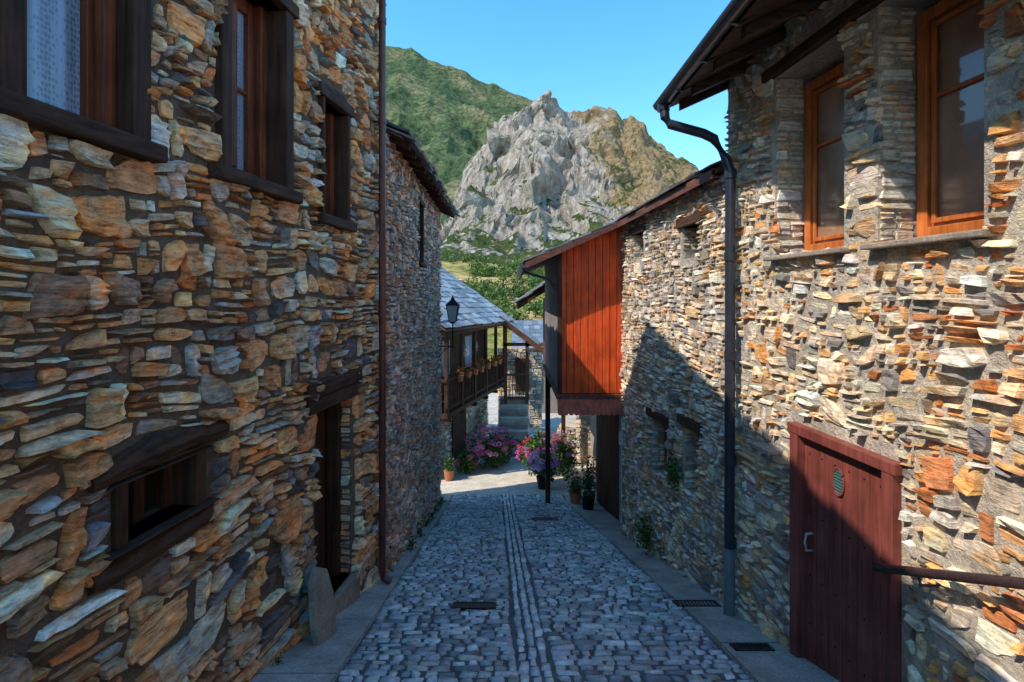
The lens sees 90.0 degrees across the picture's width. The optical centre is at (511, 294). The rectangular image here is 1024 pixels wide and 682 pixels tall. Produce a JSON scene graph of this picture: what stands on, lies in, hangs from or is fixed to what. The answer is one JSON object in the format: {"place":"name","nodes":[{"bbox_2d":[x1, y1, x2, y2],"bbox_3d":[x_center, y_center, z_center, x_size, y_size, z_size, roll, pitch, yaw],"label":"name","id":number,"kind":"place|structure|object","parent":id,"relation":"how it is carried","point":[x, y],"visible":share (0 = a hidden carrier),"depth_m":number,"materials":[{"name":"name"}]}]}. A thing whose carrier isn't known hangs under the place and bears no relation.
{"place":"outdoors","nodes":[
{"label":"outdoors","id":0,"kind":"place"},
{"bbox_2d":[27,0,79,114],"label":"curtain","id":1,"kind":"object","parent":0,"point":[53,52],"depth_m":2.34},
{"bbox_2d":[249,494,451,681],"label":"pavement","id":2,"kind":"structure","parent":0,"point":[305,659],"depth_m":4.03,"materials":[{"name":"concrete"}]},
{"bbox_2d":[308,567,336,645],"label":"stone slab","id":3,"kind":"structure","parent":2,"relation":"on","point":[322,621],"depth_m":4.09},
{"bbox_2d":[329,572,359,615],"bbox_3d":[-1.756,2.900,4.725,0.360,0.300,0.906,0,0,7],"label":"threshold","id":4,"kind":"object","parent":2,"relation":"on","point":[346,593],"visible":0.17,"depth_m":4.89,"materials":[{"name":"stone"}]},
{"bbox_2d":[340,398,351,571],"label":"jamb stones","id":5,"kind":"object","parent":4,"relation":"on","point":[345,453],"visible":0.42,"depth_m":5.06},
{"bbox_2d":[245,494,446,681],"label":"weeds","id":6,"kind":"object","parent":2,"relation":"on","point":[411,544],"visible":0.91,"depth_m":8.13,"materials":[{"name":"green plant"}]},
{"bbox_2d":[386,142,438,568],"bbox_3d":[-1.710,2.025,8.925,0.250,7.950,6.144,0,0,-2],"label":"wall mortar","id":7,"kind":"object","parent":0,"point":[408,308],"depth_m":7.42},
{"bbox_2d":[386,133,442,574],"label":"wall stones","id":8,"kind":"object","parent":7,"relation":"attached to","point":[410,505],"depth_m":7.56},
{"bbox_2d":[386,129,432,185],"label":"roof deck","id":9,"kind":"structure","parent":8,"relation":"on","point":[395,135],"depth_m":6.05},
{"bbox_2d":[388,136,453,217],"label":"rafters","id":10,"kind":"object","parent":9,"relation":"attached to","point":[433,192],"visible":0.54,"depth_m":7.83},
{"bbox_2d":[386,119,459,216],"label":"slate roof","id":11,"kind":"structure","parent":9,"relation":"on","point":[415,144],"depth_m":6.91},
{"bbox_2d":[418,196,426,266],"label":"lintel and sill","id":12,"kind":"structure","parent":7,"relation":"attached to","point":[422,204],"depth_m":8.69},
{"bbox_2d":[418,202,423,262],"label":"timber jambs","id":13,"kind":"object","parent":12,"relation":"on","point":[421,234],"visible":0.36,"depth_m":9.03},
{"bbox_2d":[386,46,532,224],"bbox_3d":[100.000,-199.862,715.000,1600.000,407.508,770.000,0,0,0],"label":"green hill","id":14,"kind":"structure","parent":0,"point":[446,116],"depth_m":680.94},
{"bbox_2d":[440,329,483,400],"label":"timber upper wall","id":15,"kind":"structure","parent":0,"point":[455,351],"depth_m":16.95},
{"bbox_2d":[441,260,544,393],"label":"hillside","id":16,"kind":"structure","parent":0,"point":[459,270],"depth_m":99.14,"materials":[{"name":"green plant"}]},
{"bbox_2d":[439,249,544,326],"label":"hillside shrubs","id":17,"kind":"object","parent":16,"relation":"on","point":[495,290],"visible":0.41,"depth_m":96.72,"materials":[{"name":"green plant"}]},
{"bbox_2d":[440,435,595,494],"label":"plaza pavement","id":18,"kind":"structure","parent":0,"point":[512,476],"depth_m":14.09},
{"bbox_2d":[441,455,454,480],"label":"potted plant","id":19,"kind":"object","parent":18,"relation":"on","point":[449,473],"visible":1,"depth_m":14.12,"materials":[{"name":"green plant"}]},
{"bbox_2d":[454,449,478,473],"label":"hydrangea bush","id":20,"kind":"object","parent":18,"relation":"on","point":[468,461],"visible":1,"depth_m":14.77,"materials":[{"name":"green plant"}]},
{"bbox_2d":[460,423,509,468],"bbox_3d":[-0.815,4.724,15.564,1.565,1.563,1.325,0,0,0],"label":"hydrangea bush","id":21,"kind":"object","parent":18,"relation":"on","point":[488,452],"visible":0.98,"depth_m":15.45,"materials":[{"name":"pink plant"}]},
{"bbox_2d":[483,426,518,463],"bbox_3d":[-0.324,4.783,16.103,1.067,1.274,0.986,0,0,29],"label":"hydrangea bush","id":22,"kind":"object","parent":18,"relation":"on","point":[511,442],"visible":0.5,"depth_m":15.93,"materials":[{"name":"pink plant"}]},
{"bbox_2d":[498,396,529,456],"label":"stone steps","id":23,"kind":"structure","parent":18,"relation":"on","point":[514,416],"depth_m":18.30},
{"bbox_2d":[515,426,556,474],"bbox_3d":[0.736,4.529,14.836,1.120,1.408,1.244,0,0,27],"label":"hydrangea bush","id":24,"kind":"object","parent":18,"relation":"on","point":[534,443],"visible":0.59,"depth_m":14.65,"materials":[{"name":"pink plant"}]},
{"bbox_2d":[527,446,560,489],"bbox_3d":[0.836,4.508,13.386,0.906,1.131,0.948,0,0,0],"label":"hydrangea bush","id":25,"kind":"object","parent":18,"relation":"on","point":[537,467],"visible":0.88,"depth_m":13.28,"materials":[{"name":"purple plant"}]},
{"bbox_2d":[543,430,580,480],"bbox_3d":[1.364,4.578,14.622,1.249,1.426,1.224,0,0,0],"label":"hydrangea bush","id":26,"kind":"object","parent":18,"relation":"on","point":[561,446],"visible":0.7,"depth_m":14.42,"materials":[{"name":"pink plant"}]},
{"bbox_2d":[334,494,754,681],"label":"cobbled street","id":27,"kind":"structure","parent":0,"point":[574,594],"depth_m":4.68,"materials":[{"name":"stone"}]},
{"bbox_2d":[451,602,496,608],"bbox_3d":[-0.360,2.969,4.900,0.420,0.057,0.170,0,0,0],"label":"drain grate","id":28,"kind":"object","parent":27,"relation":"on","point":[476,605],"visible":1,"depth_m":4.88,"materials":[{"name":"metal"}]},
{"bbox_2d":[333,393,755,681],"bbox_3d":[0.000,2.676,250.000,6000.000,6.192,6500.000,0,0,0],"label":"ground","id":29,"kind":"structure","parent":0,"point":[492,411],"depth_m":23.54,"materials":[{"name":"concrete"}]},
{"bbox_2d":[0,0,380,681],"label":"wall mortar","id":30,"kind":"object","parent":29,"relation":"on","point":[20,518],"depth_m":2.77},
{"bbox_2d":[0,86,167,163],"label":"lintel and sill","id":31,"kind":"structure","parent":30,"relation":"attached to","point":[37,114],"depth_m":2.21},
{"bbox_2d":[0,0,150,140],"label":"timber jambs","id":32,"kind":"object","parent":31,"relation":"on","point":[133,64],"visible":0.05,"depth_m":2.54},
{"bbox_2d":[80,0,92,119],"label":"window frame","id":33,"kind":"object","parent":31,"relation":"on","point":[86,58],"depth_m":2.46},
{"bbox_2d":[93,0,115,127],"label":"window lining","id":34,"kind":"object","parent":31,"relation":"attached to","point":[104,61],"depth_m":2.48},
{"bbox_2d":[144,472,153,512],"bbox_3d":[-2.127,1.075,2.791,0.080,0.310,0.484,0,0,7],"label":"dark window","id":35,"kind":"structure","parent":30,"relation":"on","point":[148,492],"depth_m":2.92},
{"bbox_2d":[103,445,219,560],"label":"lintel and sill","id":36,"kind":"structure","parent":30,"relation":"attached to","point":[147,535],"depth_m":2.72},
{"bbox_2d":[128,465,171,523],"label":"window bars","id":37,"kind":"object","parent":36,"relation":"attached to","point":[163,488],"depth_m":2.95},
{"bbox_2d":[111,451,205,549],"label":"timber jambs","id":38,"kind":"object","parent":36,"relation":"on","point":[189,481],"visible":0.5,"depth_m":2.98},
{"bbox_2d":[207,0,302,203],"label":"lintel and sill","id":39,"kind":"structure","parent":30,"relation":"attached to","point":[230,174],"depth_m":3.56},
{"bbox_2d":[232,0,253,174],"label":"window frame","id":40,"kind":"object","parent":39,"relation":"on","point":[245,8],"visible":0.39,"depth_m":3.75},
{"bbox_2d":[236,11,243,170],"bbox_3d":[-1.995,-1.475,3.567,0.075,1.350,0.580,0,0,0],"label":"window pane","id":41,"kind":"object","parent":40,"relation":"in","point":[240,97],"depth_m":3.72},
{"bbox_2d":[215,0,293,189],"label":"timber jambs","id":42,"kind":"object","parent":39,"relation":"on","point":[280,97],"visible":0.23,"depth_m":3.86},
{"bbox_2d":[254,6,265,178],"bbox_3d":[-1.935,-1.475,3.574,0.080,1.350,0.615,0,0,7],"label":"window lining","id":43,"kind":"object","parent":39,"relation":"attached to","point":[259,91],"depth_m":3.81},
{"bbox_2d":[314,402,340,575],"bbox_3d":[-1.826,1.875,4.734,0.180,1.750,0.706,0,0,7],"label":"plank door","id":44,"kind":"structure","parent":30,"relation":"attached to","point":[327,522],"depth_m":5.01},
{"bbox_2d":[373,0,392,583],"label":"drainpipe","id":45,"kind":"object","parent":30,"relation":"attached to","point":[381,313],"visible":0.98,"depth_m":5.58,"materials":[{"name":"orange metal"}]},
{"bbox_2d":[439,295,459,356],"bbox_3d":[-1.439,0.750,11.500,0.522,1.500,0.304,0,0,0],"label":"street lamp","id":46,"kind":"object","parent":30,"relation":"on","point":[452,305],"visible":0.94,"depth_m":11.41,"materials":[{"name":"black metal"}]},
{"bbox_2d":[0,0,387,681],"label":"wall stones","id":47,"kind":"object","parent":29,"relation":"on","point":[50,294],"depth_m":2.94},
{"bbox_2d":[87,83,347,596],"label":"log lintels","id":48,"kind":"object","parent":47,"relation":"attached to","point":[151,450],"visible":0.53,"depth_m":2.65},
{"bbox_2d":[304,367,361,415],"bbox_3d":[-1.706,0.865,4.704,0.265,0.270,1.016,0,0,7],"label":"door lintel","id":49,"kind":"structure","parent":47,"relation":"attached to","point":[339,387],"depth_m":4.58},
{"bbox_2d":[314,81,356,231],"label":"lintel and sill","id":50,"kind":"structure","parent":47,"relation":"attached to","point":[333,99],"depth_m":4.60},
{"bbox_2d":[325,113,333,215],"bbox_3d":[-1.771,-1.210,4.692,0.080,1.020,0.454,0,0,7],"label":"window lining","id":51,"kind":"object","parent":50,"relation":"attached to","point":[329,163],"depth_m":4.85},
{"bbox_2d":[318,96,349,220],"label":"timber jambs","id":52,"kind":"object","parent":50,"relation":"on","point":[342,167],"visible":0.27,"depth_m":4.90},
{"bbox_2d":[440,329,486,463],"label":"walls","id":53,"kind":"structure","parent":29,"relation":"on","point":[466,428],"depth_m":16.49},
{"bbox_2d":[440,332,471,460],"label":"doors","id":54,"kind":"structure","parent":53,"relation":"attached to","point":[458,427],"depth_m":16.75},
{"bbox_2d":[441,335,471,376],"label":"balcony window panes","id":55,"kind":"object","parent":54,"relation":"attached to","point":[468,344],"visible":0.68,"depth_m":17.61,"materials":[{"name":"glass"}]},
{"bbox_2d":[440,395,488,467],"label":"wall stones","id":56,"kind":"object","parent":53,"relation":"attached to","point":[472,427],"depth_m":18.11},
{"bbox_2d":[440,324,505,422],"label":"timber balcony","id":57,"kind":"structure","parent":53,"relation":"attached to","point":[460,397],"depth_m":15.73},
{"bbox_2d":[498,348,541,426],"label":"porch back wall","id":58,"kind":"structure","parent":29,"relation":"on","point":[533,358],"depth_m":22.32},
{"bbox_2d":[497,348,542,427],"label":"porch wall stones","id":59,"kind":"object","parent":58,"relation":"attached to","point":[531,385],"visible":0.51,"depth_m":22.28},
{"bbox_2d":[515,358,524,391],"bbox_3d":[0.450,3.475,22.240,0.600,1.450,0.040,0,0,0],"label":"porch door","id":60,"kind":"structure","parent":58,"relation":"in","point":[519,365],"depth_m":22.22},
{"bbox_2d":[499,315,542,413],"bbox_3d":[0.380,3.376,20.635,1.720,5.248,3.630,0,0,0],"label":"porch frame","id":61,"kind":"object","parent":29,"relation":"on","point":[524,337],"visible":0.83,"depth_m":19.00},
{"bbox_2d":[440,321,513,331],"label":"eave boards","id":62,"kind":"object","parent":61,"relation":"on","point":[463,327],"visible":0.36,"depth_m":15.48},
{"bbox_2d":[439,266,514,327],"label":"slate roof","id":63,"kind":"structure","parent":62,"relation":"on","point":[475,308],"depth_m":17.89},
{"bbox_2d":[545,373,549,503],"bbox_3d":[0.825,3.450,11.805,0.110,3.500,0.110,0,0,0],"label":"support post","id":64,"kind":"object","parent":29,"relation":"on","point":[547,441],"visible":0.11,"depth_m":11.75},
{"bbox_2d":[542,361,557,412],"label":"walls","id":65,"kind":"structure","parent":29,"relation":"on","point":[553,404],"depth_m":25.00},
{"bbox_2d":[511,320,542,359],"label":"slate roof","id":66,"kind":"structure","parent":65,"relation":"on","point":[532,327],"depth_m":26.86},
{"bbox_2d":[537,414,590,463],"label":"stone wall","id":67,"kind":"structure","parent":29,"relation":"on","point":[570,421],"depth_m":16.01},
{"bbox_2d":[540,415,590,464],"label":"wall stones","id":68,"kind":"object","parent":67,"relation":"attached to","point":[586,439],"depth_m":15.92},
{"bbox_2d":[591,413,595,472],"bbox_3d":[3.650,4.125,14.200,2.500,3.750,2.800,0,0,0],"label":"ground storey","id":69,"kind":"object","parent":29,"relation":"on","point":[593,435],"depth_m":15.08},
{"bbox_2d":[619,393,621,530],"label":"pier","id":70,"kind":"structure","parent":29,"relation":"on","point":[619,474],"depth_m":8.57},
{"bbox_2d":[543,364,622,399],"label":"floor beams","id":71,"kind":"structure","parent":70,"relation":"on","point":[605,396],"depth_m":8.26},
{"bbox_2d":[543,298,551,387],"bbox_3d":[2.950,1.200,14.200,4.000,2.200,3.000,0,0,0],"label":"storey","id":72,"kind":"object","parent":71,"relation":"on","point":[544,334],"visible":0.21,"depth_m":14.97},
{"bbox_2d":[545,255,556,387],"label":"side boards","id":73,"kind":"object","parent":71,"relation":"on","point":[551,321],"visible":0.64,"depth_m":9.92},
{"bbox_2d":[557,253,561,393],"bbox_3d":[0.775,0.458,8.320,0.070,2.325,0.070,0,0,0],"label":"corner post","id":74,"kind":"object","parent":71,"relation":"on","point":[559,323],"visible":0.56,"depth_m":8.29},
{"bbox_2d":[566,234,602,392],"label":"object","id":75,"kind":"object","parent":71,"relation":"on","point":[602,317],"visible":0.14,"depth_m":8.35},
{"bbox_2d":[562,226,621,392],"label":"red cladding","id":76,"kind":"structure","parent":75,"relation":"attached to","point":[584,317],"depth_m":8.32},
{"bbox_2d":[557,399,623,415],"bbox_3d":[1.335,1.805,8.223,1.208,0.240,0.104,0,0,0],"label":"scalloped valance","id":77,"kind":"object","parent":71,"relation":"attached to","point":[598,407],"visible":0.86,"depth_m":8.22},
{"bbox_2d":[622,163,724,596],"bbox_3d":[2.086,1.850,6.623,0.300,6.300,3.393,0,0,-5],"label":"wall mortar","id":78,"kind":"object","parent":29,"relation":"on","point":[709,579],"depth_m":6.04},
{"bbox_2d":[520,166,723,277],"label":"eave boards","id":79,"kind":"object","parent":78,"relation":"on","point":[537,262],"visible":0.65,"depth_m":7.70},
{"bbox_2d":[522,160,721,264],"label":"slate roof","id":80,"kind":"structure","parent":79,"relation":"on","point":[682,182],"depth_m":6.65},
{"bbox_2d":[646,406,669,427],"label":"lintel","id":81,"kind":"structure","parent":78,"relation":"attached to","point":[660,418],"depth_m":6.61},
{"bbox_2d":[652,420,664,468],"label":"jamb stones","id":82,"kind":"object","parent":78,"relation":"attached to","point":[662,431],"visible":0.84,"depth_m":7.00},
{"bbox_2d":[619,175,724,600],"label":"wall stones","id":83,"kind":"object","parent":78,"relation":"attached to","point":[713,473],"depth_m":6.12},
{"bbox_2d":[663,449,683,490],"bbox_3d":[1.939,2.085,6.165,0.215,0.498,0.512,0,0,0],"label":"wall plant","id":84,"kind":"object","parent":78,"relation":"attached to","point":[672,474],"depth_m":6.09,"materials":[{"name":"green plant"}]},
{"bbox_2d":[676,211,702,228],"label":"lintel","id":85,"kind":"structure","parent":78,"relation":"attached to","point":[689,220],"depth_m":5.74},
{"bbox_2d":[677,413,702,435],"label":"lintel","id":86,"kind":"structure","parent":78,"relation":"attached to","point":[689,423],"depth_m":5.69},
{"bbox_2d":[683,228,697,257],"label":"jamb stones","id":87,"kind":"object","parent":78,"relation":"attached to","point":[690,254],"visible":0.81,"depth_m":5.97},
{"bbox_2d":[684,429,698,487],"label":"jamb stones","id":88,"kind":"object","parent":78,"relation":"attached to","point":[690,473],"visible":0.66,"depth_m":5.95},
{"bbox_2d":[728,0,1023,681],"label":"wall mortar","id":89,"kind":"object","parent":29,"relation":"on","point":[822,59],"depth_m":3.10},
{"bbox_2d":[774,79,804,254],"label":"jamb stones","id":90,"kind":"object","parent":89,"relation":"attached to","point":[788,195],"visible":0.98,"depth_m":4.14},
{"bbox_2d":[763,247,850,260],"bbox_3d":[2.262,-0.292,3.763,0.429,0.035,0.898,0,0,0],"label":"window sill","id":91,"kind":"structure","parent":89,"relation":"attached to","point":[839,250],"depth_m":3.62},
{"bbox_2d":[761,0,884,83],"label":"lintel beam","id":92,"kind":"structure","parent":89,"relation":"on","point":[855,11],"depth_m":3.54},
{"bbox_2d":[804,62,843,250],"bbox_3d":[2.417,-1.010,3.771,0.050,1.360,0.743,0,0,-5],"label":"window frame","id":93,"kind":"object","parent":89,"relation":"attached to","point":[837,71],"visible":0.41,"depth_m":4.07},
{"bbox_2d":[813,75,843,241],"bbox_3d":[2.414,-1.010,3.771,0.019,1.180,0.573,0,0,-5],"label":"sash","id":94,"kind":"object","parent":93,"relation":"attached to","point":[816,146],"visible":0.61,"depth_m":4.03,"materials":[{"name":"orange wood"}]},
{"bbox_2d":[814,74,843,243],"bbox_3d":[2.430,-1.010,3.772,0.061,1.360,0.740,0,0,0],"label":"window pane","id":95,"kind":"object","parent":94,"relation":"in","point":[830,168],"visible":0.2,"depth_m":3.89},
{"bbox_2d":[787,421,904,681],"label":"door frame","id":96,"kind":"object","parent":89,"relation":"attached to","point":[891,584],"visible":0.73,"depth_m":3.04,"materials":[{"name":"paint"}]},
{"bbox_2d":[805,438,880,681],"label":"plank door","id":97,"kind":"structure","parent":96,"relation":"attached to","point":[838,563],"depth_m":3.38,"materials":[{"name":"paint"}]},
{"bbox_2d":[722,0,1023,681],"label":"wall stones","id":98,"kind":"object","parent":89,"relation":"attached to","point":[936,474],"depth_m":2.90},
{"bbox_2d":[750,442,783,455],"bbox_3d":[2.070,1.242,4.145,0.160,0.035,0.261,0,0,-5],"label":"stone ledge","id":99,"kind":"object","parent":98,"relation":"on","point":[767,448],"visible":0.93,"depth_m":4.11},
{"bbox_2d":[876,7,915,239],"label":"jamb stones","id":100,"kind":"object","parent":89,"relation":"attached to","point":[888,141],"visible":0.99,"depth_m":3.10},
{"bbox_2d":[860,229,996,249],"bbox_3d":[2.342,-0.292,2.783,0.419,0.035,0.778,0,0,0],"label":"window sill","id":101,"kind":"structure","parent":89,"relation":"attached to","point":[963,235],"depth_m":2.66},
{"bbox_2d":[872,562,1023,589],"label":"handrail","id":102,"kind":"object","parent":89,"relation":"attached to","point":[1011,582],"visible":0.96,"depth_m":2.49,"materials":[{"name":"paint"}]},
{"bbox_2d":[917,0,983,236],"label":"window frame","id":103,"kind":"object","parent":89,"relation":"attached to","point":[926,18],"visible":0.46,"depth_m":3.04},
{"bbox_2d":[931,0,983,223],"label":"sash","id":104,"kind":"object","parent":103,"relation":"attached to","point":[935,95],"visible":0.62,"depth_m":2.99,"materials":[{"name":"orange wood"}]},
{"bbox_2d":[932,0,983,226],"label":"window pane","id":105,"kind":"object","parent":104,"relation":"in","point":[960,126],"visible":0.33,"depth_m":2.85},
{"bbox_2d":[814,0,941,79],"bbox_3d":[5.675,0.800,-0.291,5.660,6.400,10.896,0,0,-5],"label":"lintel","id":106,"kind":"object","parent":29,"relation":"on","point":[843,61],"depth_m":3.90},
{"bbox_2d":[670,0,798,106],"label":"roof deck","id":107,"kind":"structure","parent":106,"relation":"on","point":[729,41],"depth_m":3.87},
{"bbox_2d":[653,0,753,110],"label":"gutter","id":108,"kind":"object","parent":107,"relation":"attached to","point":[731,13],"visible":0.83,"depth_m":3.77,"materials":[{"name":"paint"}]},
{"bbox_2d":[679,0,827,110],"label":"rafters","id":109,"kind":"object","parent":107,"relation":"attached to","point":[710,87],"visible":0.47,"depth_m":4.00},
{"bbox_2d":[386,0,730,169],"label":"sky","id":110,"kind":"structure","parent":0,"point":[620,55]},
{"bbox_2d":[439,89,698,262],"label":"mountain","id":111,"kind":"structure","parent":0,"point":[543,172],"depth_m":280.21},
{"bbox_2d":[564,495,839,681],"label":"pavement","id":112,"kind":"structure","parent":0,"point":[780,663],"depth_m":4.49,"materials":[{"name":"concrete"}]},
{"bbox_2d":[567,476,582,503],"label":"potted plant","id":113,"kind":"object","parent":112,"relation":"on","point":[575,494],"visible":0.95,"depth_m":11.62,"materials":[{"name":"green plant"}]},
{"bbox_2d":[579,474,596,509],"bbox_3d":[1.607,4.188,10.908,0.406,0.742,0.364,0,0,0],"label":"potted plant","id":114,"kind":"object","parent":112,"relation":"on","point":[588,500],"visible":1,"depth_m":10.83,"materials":[{"name":"green plant"}]},
{"bbox_2d":[596,414,618,520],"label":"wooden gate","id":115,"kind":"structure","parent":112,"relation":"on","point":[607,459],"depth_m":10.51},
{"bbox_2d":[634,512,655,554],"bbox_3d":[1.780,3.206,6.909,0.279,0.551,0.504,0,0,0],"label":"wall plant","id":116,"kind":"object","parent":112,"relation":"on","point":[643,534],"depth_m":6.86,"materials":[{"name":"green plant"}]},
{"bbox_2d":[672,600,720,606],"bbox_3d":[1.780,2.982,4.950,0.420,0.057,0.170,0,0,0],"label":"drain grate","id":117,"kind":"object","parent":112,"relation":"on","point":[678,604],"visible":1,"depth_m":4.94,"materials":[{"name":"metal"}]},
{"bbox_2d":[657,102,736,549],"bbox_3d":[1.715,0.230,4.778,0.703,4.140,0.119,0,0,25],"label":"drainpipe","id":118,"kind":"object","parent":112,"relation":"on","point":[730,352],"visible":0.98,"depth_m":4.63,"materials":[{"name":"metal"}]},
{"bbox_2d":[723,546,734,615],"bbox_3d":[1.978,2.615,4.660,0.100,0.630,0.097,0,0,0],"label":"drainpipe foot","id":119,"kind":"object","parent":112,"relation":"on","point":[728,582],"visible":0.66,"depth_m":4.62},
{"bbox_2d":[729,643,774,650],"bbox_3d":[1.850,2.717,3.950,0.300,0.044,0.120,0,0,0],"label":"drain grate","id":120,"kind":"object","parent":112,"relation":"on","point":[751,646],"visible":1,"depth_m":3.95,"materials":[{"name":"metal"}]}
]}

